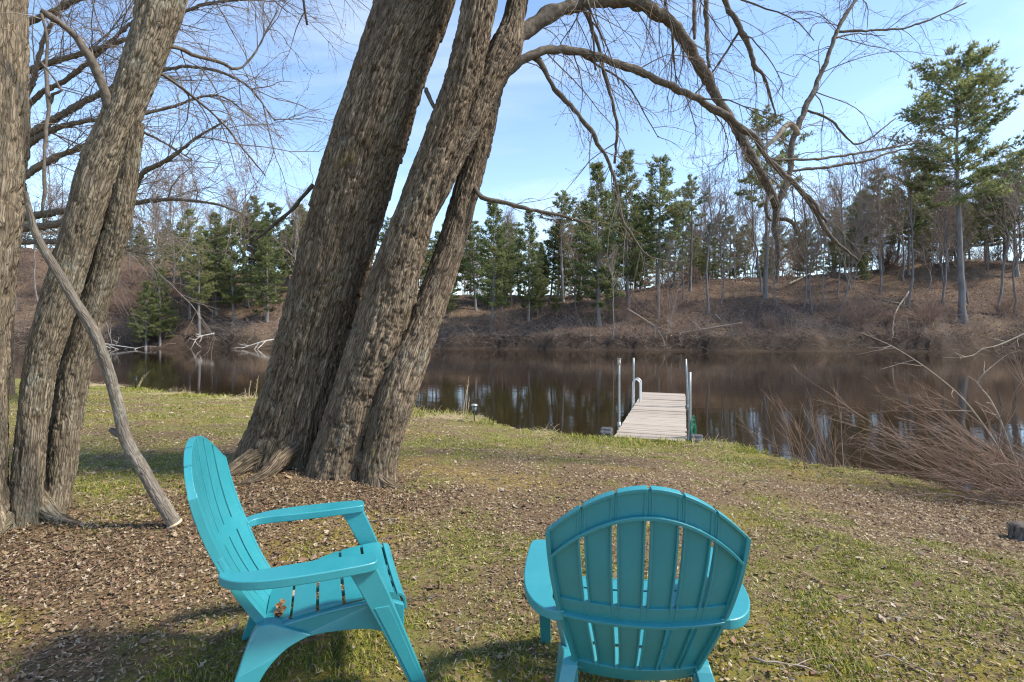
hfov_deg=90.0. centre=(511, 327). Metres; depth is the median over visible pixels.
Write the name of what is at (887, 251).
bare shrub
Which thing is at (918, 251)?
pine tree
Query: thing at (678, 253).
pine tree
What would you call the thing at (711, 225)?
bare tree
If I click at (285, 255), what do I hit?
pine tree
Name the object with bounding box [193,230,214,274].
pine tree
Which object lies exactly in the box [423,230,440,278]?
pine tree
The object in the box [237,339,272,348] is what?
fallen branch
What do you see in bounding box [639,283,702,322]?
bare shrub
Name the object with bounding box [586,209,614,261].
bare tree
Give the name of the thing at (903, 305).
fallen branch
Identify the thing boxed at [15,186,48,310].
bare tree
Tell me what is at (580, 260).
pine tree
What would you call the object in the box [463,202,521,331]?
pine tree
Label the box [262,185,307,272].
bare tree
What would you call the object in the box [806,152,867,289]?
bare tree
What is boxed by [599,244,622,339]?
tree
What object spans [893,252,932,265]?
bare shrub
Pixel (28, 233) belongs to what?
pine tree
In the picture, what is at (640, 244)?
pine tree
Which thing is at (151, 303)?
pine tree
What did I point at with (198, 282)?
pine tree
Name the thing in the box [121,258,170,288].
bare shrub
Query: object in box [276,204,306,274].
pine tree
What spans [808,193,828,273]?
bare tree
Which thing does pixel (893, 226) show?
pine tree
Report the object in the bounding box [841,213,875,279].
pine tree
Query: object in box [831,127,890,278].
bare tree
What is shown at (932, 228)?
bare tree
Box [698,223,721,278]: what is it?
pine tree
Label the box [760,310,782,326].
bare shrub
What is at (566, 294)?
bare shrub
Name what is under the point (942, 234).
bare tree
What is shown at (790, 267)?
bare shrub
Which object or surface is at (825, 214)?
bare tree
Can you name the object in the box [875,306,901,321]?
bare shrub
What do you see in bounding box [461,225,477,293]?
bare tree
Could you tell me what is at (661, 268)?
pine tree
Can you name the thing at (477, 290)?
bare shrub
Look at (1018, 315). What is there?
bare shrub
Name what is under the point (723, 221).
pine tree
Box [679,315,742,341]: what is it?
fallen log
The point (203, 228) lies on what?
pine tree
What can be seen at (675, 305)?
bare tree
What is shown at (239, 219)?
bare tree
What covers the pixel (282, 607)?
withered leaf
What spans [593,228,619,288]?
pine tree
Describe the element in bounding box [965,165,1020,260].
pine tree
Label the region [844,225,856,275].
pine tree
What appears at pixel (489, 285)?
pine tree
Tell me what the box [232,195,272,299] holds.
pine tree
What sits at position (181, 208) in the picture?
bare tree
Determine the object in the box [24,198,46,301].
bare tree
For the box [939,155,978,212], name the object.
bare tree
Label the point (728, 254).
pine tree
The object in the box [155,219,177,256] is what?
pine tree
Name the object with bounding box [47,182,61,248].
bare tree
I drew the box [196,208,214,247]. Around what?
bare tree
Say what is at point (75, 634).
twig
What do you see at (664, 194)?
pine tree
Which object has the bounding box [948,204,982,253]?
pine tree
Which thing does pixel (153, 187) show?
bare tree
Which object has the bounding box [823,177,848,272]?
bare tree
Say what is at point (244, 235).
bare tree
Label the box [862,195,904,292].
bare tree
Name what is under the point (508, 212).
bare tree
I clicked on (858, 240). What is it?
bare tree
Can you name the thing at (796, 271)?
bare shrub
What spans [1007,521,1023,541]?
stump
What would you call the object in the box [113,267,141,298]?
bare shrub
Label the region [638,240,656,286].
pine tree
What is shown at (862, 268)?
pine tree
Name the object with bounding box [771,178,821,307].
bare tree
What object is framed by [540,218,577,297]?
pine tree
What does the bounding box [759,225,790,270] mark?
pine tree
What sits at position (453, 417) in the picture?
dead straw
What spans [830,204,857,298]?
bare tree
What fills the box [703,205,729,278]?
bare tree
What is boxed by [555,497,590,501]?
twig
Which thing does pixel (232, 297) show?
pine tree
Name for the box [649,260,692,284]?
bare shrub
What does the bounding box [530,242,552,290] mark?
pine tree
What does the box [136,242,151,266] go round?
pine tree
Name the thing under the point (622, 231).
pine tree
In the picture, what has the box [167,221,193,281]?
tree
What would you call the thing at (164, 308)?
pine tree
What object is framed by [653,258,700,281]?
bare shrub
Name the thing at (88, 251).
maple tree
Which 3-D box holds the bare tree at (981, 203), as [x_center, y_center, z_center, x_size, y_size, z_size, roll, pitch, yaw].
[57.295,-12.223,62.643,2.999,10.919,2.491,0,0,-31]
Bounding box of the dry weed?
[460,378,468,413]
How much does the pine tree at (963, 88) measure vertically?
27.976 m
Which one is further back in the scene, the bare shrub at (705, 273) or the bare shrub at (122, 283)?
the bare shrub at (705, 273)
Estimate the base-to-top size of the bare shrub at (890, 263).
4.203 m
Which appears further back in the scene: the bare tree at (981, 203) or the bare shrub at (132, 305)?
the bare tree at (981, 203)
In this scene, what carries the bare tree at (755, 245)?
on the hillside
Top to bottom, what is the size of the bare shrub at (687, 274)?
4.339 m
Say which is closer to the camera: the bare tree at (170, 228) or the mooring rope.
the mooring rope
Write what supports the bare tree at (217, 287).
on the hillside
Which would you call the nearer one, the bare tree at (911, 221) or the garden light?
the garden light
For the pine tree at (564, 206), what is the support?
on the hillside
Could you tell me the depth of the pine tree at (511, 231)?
67.11 m
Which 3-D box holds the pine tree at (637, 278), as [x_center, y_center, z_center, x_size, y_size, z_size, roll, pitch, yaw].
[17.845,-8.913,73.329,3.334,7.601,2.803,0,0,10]
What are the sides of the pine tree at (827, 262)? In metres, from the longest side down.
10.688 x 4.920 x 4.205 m
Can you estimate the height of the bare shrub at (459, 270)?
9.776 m
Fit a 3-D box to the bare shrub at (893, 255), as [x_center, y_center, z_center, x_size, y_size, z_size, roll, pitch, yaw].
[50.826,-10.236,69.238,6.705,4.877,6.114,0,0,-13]
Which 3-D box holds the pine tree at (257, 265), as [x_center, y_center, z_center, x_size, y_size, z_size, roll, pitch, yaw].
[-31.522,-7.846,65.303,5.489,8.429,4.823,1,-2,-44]
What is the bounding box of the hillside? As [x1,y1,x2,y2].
[14,247,1023,351]
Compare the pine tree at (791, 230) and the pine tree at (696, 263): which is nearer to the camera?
the pine tree at (696, 263)
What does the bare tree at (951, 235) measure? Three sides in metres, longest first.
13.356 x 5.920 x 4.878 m
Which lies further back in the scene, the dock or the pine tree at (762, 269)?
the pine tree at (762, 269)
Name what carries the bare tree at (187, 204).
on the hillside
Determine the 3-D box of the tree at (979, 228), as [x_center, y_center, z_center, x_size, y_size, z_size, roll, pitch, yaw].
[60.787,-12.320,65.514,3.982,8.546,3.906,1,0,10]
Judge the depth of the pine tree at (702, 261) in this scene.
65.67 m
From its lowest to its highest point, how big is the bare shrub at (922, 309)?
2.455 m
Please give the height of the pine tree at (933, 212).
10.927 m
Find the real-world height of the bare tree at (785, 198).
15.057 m
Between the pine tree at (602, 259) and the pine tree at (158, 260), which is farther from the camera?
the pine tree at (602, 259)
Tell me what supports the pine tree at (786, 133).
on the hillside
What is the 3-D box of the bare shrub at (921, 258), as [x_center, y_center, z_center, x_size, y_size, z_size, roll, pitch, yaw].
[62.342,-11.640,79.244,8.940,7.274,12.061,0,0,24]
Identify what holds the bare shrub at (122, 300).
on the hillside
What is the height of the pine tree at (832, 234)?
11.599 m
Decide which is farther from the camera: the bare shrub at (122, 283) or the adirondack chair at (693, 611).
the bare shrub at (122, 283)
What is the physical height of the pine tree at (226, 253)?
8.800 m
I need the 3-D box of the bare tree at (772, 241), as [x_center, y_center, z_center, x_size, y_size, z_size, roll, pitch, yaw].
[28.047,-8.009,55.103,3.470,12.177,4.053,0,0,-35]
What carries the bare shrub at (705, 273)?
on the hillside
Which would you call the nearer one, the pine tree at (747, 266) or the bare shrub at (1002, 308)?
the bare shrub at (1002, 308)
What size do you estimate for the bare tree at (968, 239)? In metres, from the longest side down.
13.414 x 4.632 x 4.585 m
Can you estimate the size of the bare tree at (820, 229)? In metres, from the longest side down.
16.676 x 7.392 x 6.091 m
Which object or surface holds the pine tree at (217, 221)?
on the hillside
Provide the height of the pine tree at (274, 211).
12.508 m
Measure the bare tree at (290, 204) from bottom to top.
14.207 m
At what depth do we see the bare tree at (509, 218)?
68.87 m
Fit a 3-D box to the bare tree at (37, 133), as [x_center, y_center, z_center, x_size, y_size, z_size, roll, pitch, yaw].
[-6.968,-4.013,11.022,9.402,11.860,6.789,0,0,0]
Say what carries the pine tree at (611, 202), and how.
on the hillside
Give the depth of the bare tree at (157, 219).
83.55 m
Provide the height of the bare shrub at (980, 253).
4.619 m
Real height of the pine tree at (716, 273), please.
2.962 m
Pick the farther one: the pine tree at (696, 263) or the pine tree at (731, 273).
the pine tree at (731, 273)
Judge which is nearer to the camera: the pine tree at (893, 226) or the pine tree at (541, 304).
the pine tree at (541, 304)
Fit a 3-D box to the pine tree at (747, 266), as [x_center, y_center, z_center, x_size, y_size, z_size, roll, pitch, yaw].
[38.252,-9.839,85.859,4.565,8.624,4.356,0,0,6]
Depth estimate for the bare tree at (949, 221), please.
54.23 m
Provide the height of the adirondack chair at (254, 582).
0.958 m
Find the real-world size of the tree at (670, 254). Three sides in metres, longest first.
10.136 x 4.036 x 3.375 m
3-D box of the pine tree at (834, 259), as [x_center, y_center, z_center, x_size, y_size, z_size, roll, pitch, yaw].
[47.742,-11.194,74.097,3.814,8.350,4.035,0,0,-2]
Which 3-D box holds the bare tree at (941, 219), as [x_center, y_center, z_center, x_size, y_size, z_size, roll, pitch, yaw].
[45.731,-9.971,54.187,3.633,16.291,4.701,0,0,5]
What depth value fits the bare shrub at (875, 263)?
86.79 m
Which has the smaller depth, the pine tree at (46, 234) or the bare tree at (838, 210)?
the bare tree at (838, 210)
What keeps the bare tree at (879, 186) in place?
on the hillside
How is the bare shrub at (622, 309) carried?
on the hillside
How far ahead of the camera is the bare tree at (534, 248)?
70.37 m
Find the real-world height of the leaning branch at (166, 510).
2.178 m
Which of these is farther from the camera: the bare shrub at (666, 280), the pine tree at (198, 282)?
the bare shrub at (666, 280)
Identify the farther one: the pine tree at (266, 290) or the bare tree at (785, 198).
the bare tree at (785, 198)
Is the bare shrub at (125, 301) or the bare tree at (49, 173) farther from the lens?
the bare tree at (49, 173)
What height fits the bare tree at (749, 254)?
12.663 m
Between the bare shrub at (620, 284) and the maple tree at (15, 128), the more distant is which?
the bare shrub at (620, 284)
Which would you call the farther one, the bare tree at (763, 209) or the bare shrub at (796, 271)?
the bare shrub at (796, 271)
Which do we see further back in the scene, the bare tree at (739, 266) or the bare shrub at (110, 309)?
the bare tree at (739, 266)
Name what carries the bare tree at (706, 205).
on the hillside
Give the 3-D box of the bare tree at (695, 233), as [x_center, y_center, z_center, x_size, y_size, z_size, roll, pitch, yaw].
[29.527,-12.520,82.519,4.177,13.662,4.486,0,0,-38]
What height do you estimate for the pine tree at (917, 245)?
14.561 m
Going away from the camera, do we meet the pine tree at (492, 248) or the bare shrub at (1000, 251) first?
the pine tree at (492, 248)
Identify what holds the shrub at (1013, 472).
on the ground at (430, 648)
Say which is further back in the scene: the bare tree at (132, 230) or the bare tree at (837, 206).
the bare tree at (837, 206)
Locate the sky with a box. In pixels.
[21,0,1023,295]
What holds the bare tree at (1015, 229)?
on the hillside
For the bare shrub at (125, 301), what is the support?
on the hillside
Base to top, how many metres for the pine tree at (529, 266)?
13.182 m
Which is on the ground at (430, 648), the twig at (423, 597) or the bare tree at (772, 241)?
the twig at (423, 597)
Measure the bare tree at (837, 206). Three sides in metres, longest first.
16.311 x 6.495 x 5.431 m
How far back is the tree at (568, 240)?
57.78 m
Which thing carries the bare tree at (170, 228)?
on the hillside
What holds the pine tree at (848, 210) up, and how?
on the hillside
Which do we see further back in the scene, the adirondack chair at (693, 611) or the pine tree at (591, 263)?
the pine tree at (591, 263)
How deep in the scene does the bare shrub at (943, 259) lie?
78.17 m
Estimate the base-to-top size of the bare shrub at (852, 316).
3.975 m
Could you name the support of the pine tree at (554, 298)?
on the hillside
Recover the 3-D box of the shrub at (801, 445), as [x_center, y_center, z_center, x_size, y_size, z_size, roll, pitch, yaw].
[4.047,1.503,6.761,1.856,1.616,1.542,0,0,0]
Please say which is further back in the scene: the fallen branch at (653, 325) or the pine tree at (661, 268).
the pine tree at (661, 268)
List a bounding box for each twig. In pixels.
[53,626,100,640]
[406,592,442,600]
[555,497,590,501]
[753,656,826,673]
[866,644,932,675]
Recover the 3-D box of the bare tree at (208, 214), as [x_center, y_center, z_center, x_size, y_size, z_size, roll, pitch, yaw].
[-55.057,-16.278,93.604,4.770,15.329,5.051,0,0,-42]
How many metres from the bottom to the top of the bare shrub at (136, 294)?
5.483 m
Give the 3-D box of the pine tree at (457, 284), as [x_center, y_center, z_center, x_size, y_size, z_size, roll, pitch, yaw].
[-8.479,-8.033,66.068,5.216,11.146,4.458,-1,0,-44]
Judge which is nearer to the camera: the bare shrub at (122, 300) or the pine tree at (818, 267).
the bare shrub at (122, 300)
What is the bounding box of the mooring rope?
[690,415,696,434]
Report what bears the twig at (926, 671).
on the ground at (430, 648)
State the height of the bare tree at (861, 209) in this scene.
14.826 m
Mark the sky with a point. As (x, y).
(530, 154)
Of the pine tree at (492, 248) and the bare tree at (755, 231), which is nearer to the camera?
the pine tree at (492, 248)
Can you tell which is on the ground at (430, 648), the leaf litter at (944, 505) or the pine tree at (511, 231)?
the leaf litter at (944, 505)
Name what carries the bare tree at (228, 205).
on the hillside
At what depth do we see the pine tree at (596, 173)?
53.78 m
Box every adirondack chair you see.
[183,436,425,681]
[524,485,750,681]
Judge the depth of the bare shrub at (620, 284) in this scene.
75.68 m
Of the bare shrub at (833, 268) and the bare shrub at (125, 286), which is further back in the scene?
the bare shrub at (833, 268)
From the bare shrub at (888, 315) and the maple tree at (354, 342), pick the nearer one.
the maple tree at (354, 342)
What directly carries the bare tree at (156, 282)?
on the hillside
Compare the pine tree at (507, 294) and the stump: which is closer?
the stump
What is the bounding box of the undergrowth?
[14,249,1023,351]
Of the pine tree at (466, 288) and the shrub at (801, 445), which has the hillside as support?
the pine tree at (466, 288)
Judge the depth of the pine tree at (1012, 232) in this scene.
77.38 m
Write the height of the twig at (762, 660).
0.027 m
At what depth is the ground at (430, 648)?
3.07 m
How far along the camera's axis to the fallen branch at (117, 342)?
51.65 m
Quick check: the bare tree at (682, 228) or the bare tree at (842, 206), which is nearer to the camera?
the bare tree at (682, 228)
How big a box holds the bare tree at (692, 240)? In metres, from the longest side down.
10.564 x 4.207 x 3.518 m
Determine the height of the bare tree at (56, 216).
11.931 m
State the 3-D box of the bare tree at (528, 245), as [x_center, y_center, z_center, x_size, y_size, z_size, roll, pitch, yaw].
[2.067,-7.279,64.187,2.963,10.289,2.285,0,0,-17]
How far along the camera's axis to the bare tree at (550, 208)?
74.98 m
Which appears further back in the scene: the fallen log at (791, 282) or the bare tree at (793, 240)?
the fallen log at (791, 282)
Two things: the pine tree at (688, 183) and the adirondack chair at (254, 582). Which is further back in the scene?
the pine tree at (688, 183)
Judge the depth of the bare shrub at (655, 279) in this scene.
86.06 m
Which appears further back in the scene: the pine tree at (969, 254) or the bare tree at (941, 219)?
the pine tree at (969, 254)
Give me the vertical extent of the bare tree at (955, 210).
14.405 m
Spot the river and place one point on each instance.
(570, 391)
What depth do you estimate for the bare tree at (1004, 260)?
52.43 m
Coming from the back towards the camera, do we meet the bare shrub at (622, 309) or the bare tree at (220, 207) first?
the bare tree at (220, 207)
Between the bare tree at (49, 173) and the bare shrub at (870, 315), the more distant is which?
the bare tree at (49, 173)
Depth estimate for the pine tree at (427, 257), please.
67.41 m
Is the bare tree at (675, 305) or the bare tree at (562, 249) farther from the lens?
the bare tree at (562, 249)
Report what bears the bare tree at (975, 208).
on the hillside
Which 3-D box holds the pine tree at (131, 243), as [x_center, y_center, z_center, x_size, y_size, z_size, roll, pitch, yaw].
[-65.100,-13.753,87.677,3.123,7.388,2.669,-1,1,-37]
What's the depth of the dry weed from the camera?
10.77 m
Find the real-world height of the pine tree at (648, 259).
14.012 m
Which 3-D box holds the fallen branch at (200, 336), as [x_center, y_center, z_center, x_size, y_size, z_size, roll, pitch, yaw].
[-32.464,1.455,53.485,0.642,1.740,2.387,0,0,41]
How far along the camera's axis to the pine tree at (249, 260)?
64.43 m
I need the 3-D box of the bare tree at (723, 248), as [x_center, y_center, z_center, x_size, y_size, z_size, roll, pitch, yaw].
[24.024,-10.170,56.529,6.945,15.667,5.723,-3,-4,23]
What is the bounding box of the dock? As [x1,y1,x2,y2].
[600,358,702,441]
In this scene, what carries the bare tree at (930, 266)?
on the hillside
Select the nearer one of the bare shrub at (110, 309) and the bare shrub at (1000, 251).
the bare shrub at (110, 309)
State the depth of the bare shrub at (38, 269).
57.16 m
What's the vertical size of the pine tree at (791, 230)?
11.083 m
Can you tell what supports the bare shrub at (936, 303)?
on the hillside
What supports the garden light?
on the ground at (430, 648)
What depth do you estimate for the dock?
10.51 m
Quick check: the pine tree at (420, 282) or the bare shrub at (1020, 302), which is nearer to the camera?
the bare shrub at (1020, 302)
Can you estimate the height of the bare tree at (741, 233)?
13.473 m
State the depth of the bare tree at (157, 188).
77.33 m
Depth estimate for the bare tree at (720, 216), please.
76.66 m
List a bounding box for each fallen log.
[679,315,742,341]
[787,274,808,284]
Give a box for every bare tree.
[8,0,367,395]
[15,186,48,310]
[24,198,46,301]
[30,128,70,246]
[39,191,68,238]
[40,172,68,244]
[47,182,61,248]
[127,160,181,308]
[128,191,153,280]
[133,154,185,285]
[144,258,174,311]
[145,204,166,236]
[146,155,165,255]
[158,169,211,298]
[161,136,209,259]
[166,180,200,239]
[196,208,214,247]
[201,201,220,227]
[205,217,228,299]
[206,255,229,321]
[208,167,256,307]
[210,197,229,224]
[212,151,267,305]
[218,183,240,234]
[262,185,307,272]
[282,188,301,229]
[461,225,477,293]
[491,195,520,257]
[494,209,518,312]
[517,219,545,290]
[518,230,537,263]
[542,197,571,293]
[552,206,577,297]
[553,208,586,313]
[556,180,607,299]
[579,182,628,290]
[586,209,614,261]
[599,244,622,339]
[622,238,644,288]
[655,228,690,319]
[658,277,693,338]
[670,191,692,298]
[679,140,740,313]
[681,193,713,272]
[681,207,706,258]
[681,217,704,277]
[696,171,714,279]
[699,162,760,302]
[700,180,736,273]
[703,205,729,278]
[717,175,756,281]
[724,132,778,291]
[727,201,754,278]
[737,185,769,277]
[737,195,770,275]
[743,212,763,276]
[743,221,760,276]
[750,170,785,244]
[751,199,791,305]
[758,201,786,274]
[762,205,801,274]
[770,169,795,281]
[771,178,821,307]
[792,196,831,312]
[800,178,846,271]
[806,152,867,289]
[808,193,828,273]
[811,200,844,305]
[815,173,854,272]
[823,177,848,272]
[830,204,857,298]
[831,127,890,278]
[835,194,891,315]
[837,164,894,283]
[854,197,885,276]
[857,144,924,285]
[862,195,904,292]
[869,147,918,281]
[888,151,928,308]
[906,170,956,274]
[913,188,970,303]
[914,179,955,289]
[919,185,970,283]
[921,179,976,278]
[925,168,971,306]
[935,190,994,303]
[936,165,978,271]
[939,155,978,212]
[965,160,995,260]
[967,136,1023,314]
[969,187,989,268]
[980,173,1023,317]
[1005,169,1022,261]
[1007,180,1023,260]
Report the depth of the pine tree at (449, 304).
59.79 m
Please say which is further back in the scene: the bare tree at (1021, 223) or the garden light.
the bare tree at (1021, 223)
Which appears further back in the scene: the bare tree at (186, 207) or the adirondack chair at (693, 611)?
the bare tree at (186, 207)
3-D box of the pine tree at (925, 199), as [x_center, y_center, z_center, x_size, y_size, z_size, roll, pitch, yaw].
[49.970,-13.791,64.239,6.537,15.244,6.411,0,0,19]
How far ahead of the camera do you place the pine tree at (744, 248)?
75.81 m
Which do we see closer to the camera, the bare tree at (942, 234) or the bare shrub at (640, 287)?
the bare tree at (942, 234)
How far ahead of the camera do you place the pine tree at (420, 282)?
92.44 m
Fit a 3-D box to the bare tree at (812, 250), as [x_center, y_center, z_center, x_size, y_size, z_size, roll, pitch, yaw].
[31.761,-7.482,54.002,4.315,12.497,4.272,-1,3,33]
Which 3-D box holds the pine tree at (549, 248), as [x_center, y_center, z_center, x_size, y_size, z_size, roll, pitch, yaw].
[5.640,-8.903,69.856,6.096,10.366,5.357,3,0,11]
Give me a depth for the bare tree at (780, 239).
81.75 m
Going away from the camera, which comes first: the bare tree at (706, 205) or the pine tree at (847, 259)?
the bare tree at (706, 205)
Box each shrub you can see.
[19,247,51,286]
[108,280,164,316]
[109,296,126,310]
[110,271,175,314]
[111,266,132,299]
[111,284,145,310]
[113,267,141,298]
[119,288,161,318]
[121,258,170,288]
[124,257,210,309]
[421,229,482,294]
[458,275,486,295]
[486,309,516,332]
[541,265,588,295]
[610,288,647,319]
[615,277,633,290]
[631,281,648,288]
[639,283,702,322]
[645,269,667,287]
[647,250,693,283]
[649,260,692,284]
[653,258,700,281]
[672,265,720,279]
[679,246,730,279]
[732,379,882,472]
[737,208,841,276]
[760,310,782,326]
[782,257,820,276]
[786,328,1023,520]
[817,262,853,272]
[830,290,897,327]
[840,290,887,321]
[844,224,932,268]
[852,239,905,270]
[869,238,916,268]
[871,251,905,267]
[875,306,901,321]
[888,233,939,263]
[892,287,979,327]
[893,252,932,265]
[903,300,940,319]
[904,289,951,316]
[916,239,983,263]
[956,247,1001,260]
[963,241,1001,260]
[972,235,1021,260]
[983,277,1023,316]
[984,295,1023,314]
[1007,308,1023,323]
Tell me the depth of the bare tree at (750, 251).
90.60 m
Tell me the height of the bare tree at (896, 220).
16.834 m
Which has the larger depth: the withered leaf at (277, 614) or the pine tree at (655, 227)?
the pine tree at (655, 227)
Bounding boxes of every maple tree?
[0,0,30,534]
[0,0,377,535]
[196,0,1004,489]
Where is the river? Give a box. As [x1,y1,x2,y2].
[15,348,1023,492]
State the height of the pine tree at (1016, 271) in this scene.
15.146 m
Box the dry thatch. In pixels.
[0,390,1023,681]
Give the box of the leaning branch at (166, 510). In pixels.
[23,191,181,528]
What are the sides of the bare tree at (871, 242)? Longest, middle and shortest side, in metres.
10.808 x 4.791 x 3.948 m
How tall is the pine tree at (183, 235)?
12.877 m
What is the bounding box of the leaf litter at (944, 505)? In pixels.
[0,393,1023,681]
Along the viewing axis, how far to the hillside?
54.81 m
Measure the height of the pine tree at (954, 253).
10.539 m
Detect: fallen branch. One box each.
[105,322,156,349]
[189,333,213,346]
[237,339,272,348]
[627,308,669,348]
[879,288,919,334]
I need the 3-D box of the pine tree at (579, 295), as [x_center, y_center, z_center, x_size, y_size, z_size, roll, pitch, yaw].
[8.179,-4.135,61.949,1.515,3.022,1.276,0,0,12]
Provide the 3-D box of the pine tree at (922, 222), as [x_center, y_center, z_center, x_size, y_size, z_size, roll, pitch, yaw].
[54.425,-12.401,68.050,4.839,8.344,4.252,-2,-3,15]
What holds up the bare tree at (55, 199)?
on the hillside
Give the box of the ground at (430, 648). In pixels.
[0,378,1023,681]
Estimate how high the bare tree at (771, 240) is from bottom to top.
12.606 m
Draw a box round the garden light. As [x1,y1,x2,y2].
[471,404,477,421]
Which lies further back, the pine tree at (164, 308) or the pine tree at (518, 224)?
the pine tree at (518, 224)
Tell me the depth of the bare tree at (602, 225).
66.10 m
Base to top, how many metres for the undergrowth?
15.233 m
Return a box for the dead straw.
[89,381,742,451]
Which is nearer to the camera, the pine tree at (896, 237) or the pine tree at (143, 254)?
the pine tree at (143, 254)
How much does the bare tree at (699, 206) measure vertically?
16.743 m
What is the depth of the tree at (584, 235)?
63.70 m
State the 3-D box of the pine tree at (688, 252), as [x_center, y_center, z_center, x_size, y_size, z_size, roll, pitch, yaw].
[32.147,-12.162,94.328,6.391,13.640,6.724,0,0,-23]
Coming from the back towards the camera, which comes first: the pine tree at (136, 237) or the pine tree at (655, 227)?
the pine tree at (655, 227)
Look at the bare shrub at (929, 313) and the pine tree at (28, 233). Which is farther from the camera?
the pine tree at (28, 233)
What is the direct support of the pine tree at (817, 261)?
on the hillside
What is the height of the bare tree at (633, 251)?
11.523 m
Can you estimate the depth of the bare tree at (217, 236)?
63.52 m
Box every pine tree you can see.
[22,209,40,246]
[34,218,54,248]
[125,280,165,348]
[126,226,134,254]
[129,227,154,251]
[135,267,181,345]
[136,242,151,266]
[145,233,171,293]
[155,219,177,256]
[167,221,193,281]
[168,207,208,318]
[176,234,224,337]
[188,226,210,254]
[191,211,238,315]
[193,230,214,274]
[205,218,256,324]
[208,228,240,291]
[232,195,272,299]
[238,220,271,293]
[240,221,292,322]
[245,201,300,300]
[246,242,279,295]
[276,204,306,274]
[276,224,295,284]
[376,216,391,252]
[418,261,427,289]
[421,235,436,275]
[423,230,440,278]
[434,223,464,298]
[445,283,458,318]
[457,220,497,310]
[461,241,479,294]
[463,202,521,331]
[485,258,492,299]
[487,221,523,301]
[489,245,514,308]
[497,245,522,305]
[510,210,549,321]
[512,222,538,294]
[526,270,548,314]
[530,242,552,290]
[535,225,574,298]
[537,189,581,302]
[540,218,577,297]
[548,281,564,315]
[563,218,594,284]
[565,161,630,326]
[567,203,600,292]
[574,282,585,303]
[592,191,631,290]
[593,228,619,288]
[603,149,661,305]
[622,210,665,284]
[627,234,650,289]
[628,153,697,318]
[629,242,647,288]
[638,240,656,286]
[648,219,663,282]
[653,253,670,284]
[661,213,693,280]
[674,173,711,290]
[676,225,702,278]
[687,236,704,280]
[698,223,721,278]
[698,255,711,276]
[710,266,720,278]
[711,216,748,278]
[712,214,731,278]
[722,247,732,278]
[728,247,751,278]
[729,223,763,276]
[733,105,813,298]
[753,234,774,276]
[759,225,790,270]
[781,221,816,276]
[785,229,810,275]
[790,218,825,273]
[809,240,826,274]
[815,210,845,270]
[820,241,842,273]
[823,222,848,272]
[836,237,859,270]
[839,191,883,269]
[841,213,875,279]
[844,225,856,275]
[851,167,907,271]
[858,252,871,282]
[882,163,939,274]
[883,195,912,264]
[884,38,1023,323]
[891,173,946,262]
[901,203,936,262]
[906,228,934,261]
[927,188,951,264]
[943,230,972,259]
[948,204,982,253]
[963,206,980,259]
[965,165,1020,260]
[971,149,1023,276]
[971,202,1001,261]
[982,194,1023,258]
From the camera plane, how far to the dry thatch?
3.48 m
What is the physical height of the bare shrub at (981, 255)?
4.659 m
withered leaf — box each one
[274,603,286,612]
[274,609,283,617]
[275,599,285,606]
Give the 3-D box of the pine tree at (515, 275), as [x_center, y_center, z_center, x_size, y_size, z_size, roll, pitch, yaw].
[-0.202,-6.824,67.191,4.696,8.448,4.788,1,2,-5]
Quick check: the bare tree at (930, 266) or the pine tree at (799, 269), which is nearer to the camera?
the bare tree at (930, 266)
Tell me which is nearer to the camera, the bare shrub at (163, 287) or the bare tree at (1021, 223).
the bare shrub at (163, 287)
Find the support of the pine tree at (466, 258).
on the hillside
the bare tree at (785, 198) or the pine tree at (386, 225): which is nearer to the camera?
the bare tree at (785, 198)
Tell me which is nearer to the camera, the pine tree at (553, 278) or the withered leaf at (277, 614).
the withered leaf at (277, 614)
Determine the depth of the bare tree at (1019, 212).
60.81 m
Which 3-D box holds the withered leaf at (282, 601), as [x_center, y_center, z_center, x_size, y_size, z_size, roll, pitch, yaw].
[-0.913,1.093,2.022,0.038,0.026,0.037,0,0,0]
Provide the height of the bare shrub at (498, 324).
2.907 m
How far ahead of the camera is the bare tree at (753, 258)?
66.17 m

